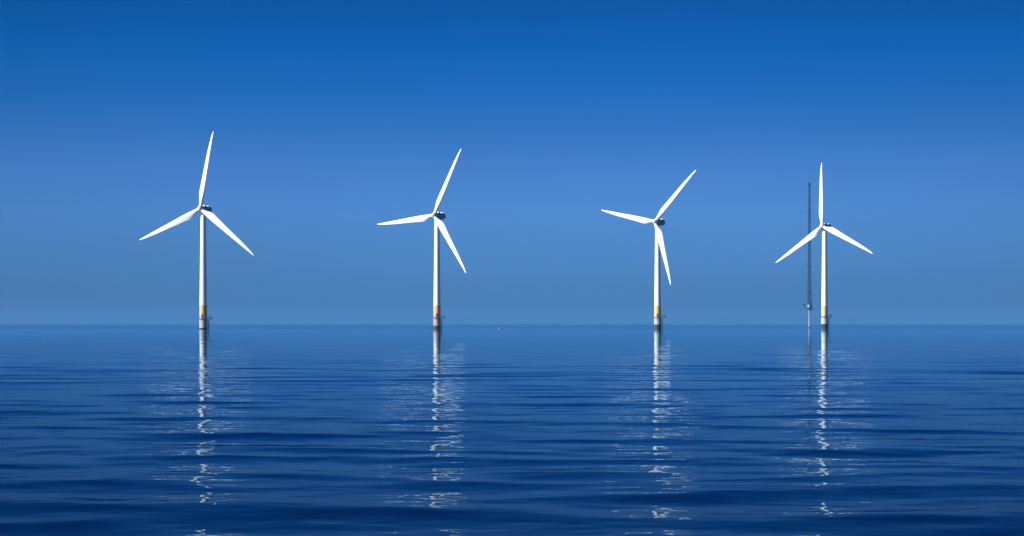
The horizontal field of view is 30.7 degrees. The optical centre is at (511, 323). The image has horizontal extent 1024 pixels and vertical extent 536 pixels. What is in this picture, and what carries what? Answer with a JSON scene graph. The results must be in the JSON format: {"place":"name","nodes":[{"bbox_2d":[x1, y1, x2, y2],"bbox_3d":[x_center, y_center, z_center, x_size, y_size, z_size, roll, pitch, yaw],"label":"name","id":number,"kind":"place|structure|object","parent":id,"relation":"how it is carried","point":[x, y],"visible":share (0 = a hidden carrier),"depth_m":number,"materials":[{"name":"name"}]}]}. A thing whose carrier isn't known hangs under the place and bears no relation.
{"place":"outdoors","nodes":[
{"label":"outdoors","id":0,"kind":"place"},
{"bbox_2d":[0,324,1023,535],"bbox_3d":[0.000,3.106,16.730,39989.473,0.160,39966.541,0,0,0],"label":"water","id":1,"kind":"structure","parent":0,"point":[510,430],"depth_m":54.20,"materials":[{"name":"blue liquid"}]},
{"bbox_2d":[139,133,253,328],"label":"wind turbine","id":2,"kind":"object","parent":1,"relation":"in","point":[205,210],"visible":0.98,"depth_m":1092.26,"materials":[{"name":"paint"}]},
{"bbox_2d":[378,149,465,328],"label":"wind turbine","id":3,"kind":"object","parent":1,"relation":"in","point":[439,226],"visible":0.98,"depth_m":1157.19,"materials":[{"name":"paint"}]},
{"bbox_2d":[602,170,695,327],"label":"wind turbine","id":4,"kind":"object","parent":1,"relation":"in","point":[657,222],"visible":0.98,"depth_m":1230.13,"materials":[{"name":"paint"}]},
{"bbox_2d":[803,178,812,327],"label":"weather mast","id":5,"kind":"object","parent":1,"relation":"in","point":[809,307],"visible":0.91,"depth_m":1344.48,"materials":[{"name":"grey metal"}]},
{"bbox_2d":[775,163,872,327],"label":"wind turbine","id":6,"kind":"object","parent":1,"relation":"in","point":[825,228],"visible":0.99,"depth_m":1299.46,"materials":[{"name":"paint"}]},
{"bbox_2d":[0,0,1023,323],"label":"sky","id":7,"kind":"structure","parent":0,"point":[330,122],"materials":[{"name":"blue"}]}
]}

